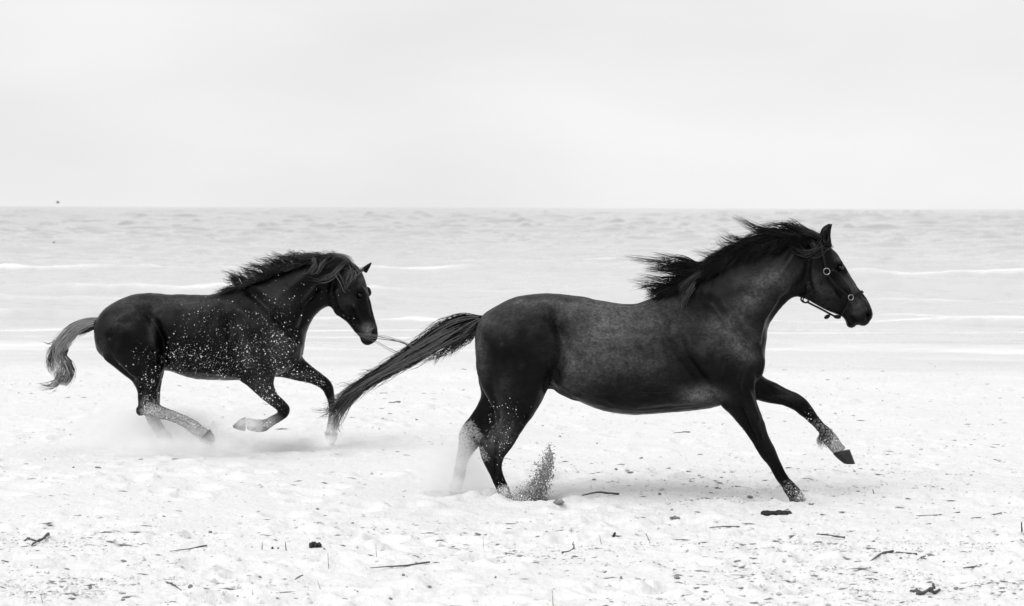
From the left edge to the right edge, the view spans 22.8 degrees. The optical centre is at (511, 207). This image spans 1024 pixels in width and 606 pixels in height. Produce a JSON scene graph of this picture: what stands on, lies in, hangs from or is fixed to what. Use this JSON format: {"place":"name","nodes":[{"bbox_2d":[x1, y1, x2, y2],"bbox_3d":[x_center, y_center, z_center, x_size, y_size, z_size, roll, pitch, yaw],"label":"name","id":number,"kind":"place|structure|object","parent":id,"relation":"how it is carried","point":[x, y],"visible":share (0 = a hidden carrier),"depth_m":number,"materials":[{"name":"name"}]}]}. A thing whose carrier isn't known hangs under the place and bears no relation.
{"place":"outdoors","nodes":[
{"label":"outdoors","id":0,"kind":"place"},
{"bbox_2d":[133,286,349,441],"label":"flying sand","id":1,"kind":"structure","parent":0,"point":[236,366],"depth_m":16.17,"materials":[{"name":"grey sand"}]},
{"bbox_2d":[0,349,1023,605],"bbox_3d":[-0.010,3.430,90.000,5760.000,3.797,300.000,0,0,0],"label":"beach","id":2,"kind":"structure","parent":0,"point":[284,455],"depth_m":14.13,"materials":[{"name":"white sand"}]},
{"bbox_2d":[31,532,49,545],"bbox_3d":[-2.249,1.582,12.124,0.019,0.019,0.449,0,0,0],"label":"driftwood stick","id":3,"kind":"object","parent":2,"relation":"on","point":[44,537],"visible":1,"depth_m":12.18,"materials":[{"name":"grey wood"}]},
{"bbox_2d":[170,545,206,551],"bbox_3d":[-1.500,1.585,11.839,0.015,0.014,0.307,0,0,26],"label":"driftwood stick","id":4,"kind":"object","parent":2,"relation":"on","point":[191,548],"visible":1,"depth_m":11.85,"materials":[{"name":"grey wood"}]},
{"bbox_2d":[39,249,377,448],"bbox_3d":[-2.011,0.938,16.748,2.264,1.346,0.598,0,0,0],"label":"horse","id":5,"kind":"object","parent":2,"relation":"on","point":[143,327],"visible":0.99,"depth_m":16.59},
{"bbox_2d":[309,541,321,547],"bbox_3d":[-0.921,1.579,11.914,0.059,0.036,0.039,0,0,-10],"label":"seaweed clump","id":6,"kind":"object","parent":2,"relation":"on","point":[312,544],"visible":1,"depth_m":11.90,"materials":[{"name":"black plant"}]},
{"bbox_2d":[370,561,429,567],"bbox_3d":[-0.494,1.592,11.342,0.018,0.017,0.370,0,0,43],"label":"driftwood stick","id":7,"kind":"object","parent":2,"relation":"on","point":[403,565],"visible":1,"depth_m":11.35,"materials":[{"name":"grey wood"}]},
{"bbox_2d":[0,360,1023,605],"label":"sand clods","id":8,"kind":"object","parent":2,"relation":"on","point":[634,544],"visible":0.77,"depth_m":11.78,"materials":[{"name":"grey sand"}]},
{"bbox_2d":[0,362,1023,605],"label":"beach litter","id":9,"kind":"object","parent":2,"relation":"on","point":[49,524],"visible":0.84,"depth_m":11.87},
{"bbox_2d":[506,442,557,500],"bbox_3d":[0.046,1.462,13.818,0.406,0.429,0.455,0,0,0],"label":"damp sand plume","id":10,"kind":"object","parent":2,"relation":"on","point":[537,489],"visible":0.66,"depth_m":13.79,"materials":[{"name":"grey sand"}]},
{"bbox_2d":[520,496,547,500],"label":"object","id":11,"kind":"object","parent":2,"relation":"on","point":[539,497],"visible":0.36,"depth_m":13.73,"materials":[{"name":"grey sand"}]},
{"bbox_2d":[553,499,563,504],"bbox_3d":[0.248,1.561,13.507,0.061,0.034,0.044,0,0,0],"label":"sand clod","id":12,"kind":"object","parent":2,"relation":"on","point":[558,502],"visible":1,"depth_m":13.49,"materials":[{"name":"grey sand"}]},
{"bbox_2d":[312,216,872,501],"bbox_3d":[0.431,0.832,14.000,3.104,1.613,0.601,0,0,0],"label":"horse","id":13,"kind":"object","parent":2,"relation":"on","point":[692,336],"visible":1,"depth_m":13.83},
{"bbox_2d":[800,240,863,318],"bbox_3d":[1.759,0.386,13.962,0.354,0.451,0.162,0,0,0],"label":"halter","id":14,"kind":"object","parent":13,"relation":"attached to","point":[827,316],"visible":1,"depth_m":13.93,"materials":[{"name":"leather"}]},
{"bbox_2d":[582,491,618,495],"bbox_3d":[0.480,1.562,13.892,0.019,0.033,0.310,0,0,42],"label":"driftwood stick","id":15,"kind":"object","parent":2,"relation":"on","point":[603,492],"visible":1,"depth_m":13.90,"materials":[{"name":"grey wood"}]},
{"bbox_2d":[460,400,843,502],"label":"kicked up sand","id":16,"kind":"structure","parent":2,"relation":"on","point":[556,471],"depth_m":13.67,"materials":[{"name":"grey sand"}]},
{"bbox_2d":[709,526,739,527],"bbox_3d":[1.064,1.596,12.739,0.155,0.016,0.011,0,0,18],"label":"driftwood stick","id":17,"kind":"object","parent":2,"relation":"on","point":[724,526],"visible":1,"depth_m":12.74,"materials":[{"name":"grey wood"}]},
{"bbox_2d":[761,510,791,515],"bbox_3d":[1.380,1.594,13.286,0.166,0.032,0.082,0,0,0],"label":"seaweed clump","id":18,"kind":"object","parent":2,"relation":"on","point":[776,512],"visible":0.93,"depth_m":13.26,"materials":[{"name":"black plant"}]},
{"bbox_2d":[816,534,844,538],"bbox_3d":[1.527,1.572,12.199,0.153,0.016,0.014,0,0,33],"label":"driftwood stick","id":19,"kind":"object","parent":2,"relation":"on","point":[837,536],"visible":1,"depth_m":12.18,"materials":[{"name":"grey wood"}]},
{"bbox_2d":[870,550,893,560],"bbox_3d":[1.675,1.594,11.619,0.025,0.024,0.528,0,0,21],"label":"driftwood stick","id":20,"kind":"object","parent":2,"relation":"on","point":[886,552],"visible":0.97,"depth_m":11.73,"materials":[{"name":"grey wood"}]},
{"bbox_2d":[910,583,940,594],"bbox_3d":[1.725,1.583,10.590,0.126,0.052,0.105,0,0,0],"label":"forked twig","id":21,"kind":"object","parent":2,"relation":"on","point":[929,590],"visible":1,"depth_m":10.55,"materials":[{"name":"grey wood"}]},
{"bbox_2d":[916,512,959,515],"bbox_3d":[2.216,1.587,13.188,0.017,0.041,0.531,0,0,34],"label":"driftwood stick","id":22,"kind":"object","parent":2,"relation":"on","point":[934,515],"visible":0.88,"depth_m":13.12,"materials":[{"name":"grey wood"}]},
{"bbox_2d":[0,207,1023,355],"bbox_3d":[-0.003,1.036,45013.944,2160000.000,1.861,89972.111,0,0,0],"label":"sea","id":23,"kind":"structure","parent":0,"point":[939,280],"depth_m":83.90,"materials":[{"name":"liquid"}]},
{"bbox_2d":[0,0,1023,209],"label":"sky","id":24,"kind":"structure","parent":0,"point":[648,104],"materials":[{"name":"white"}]}
]}

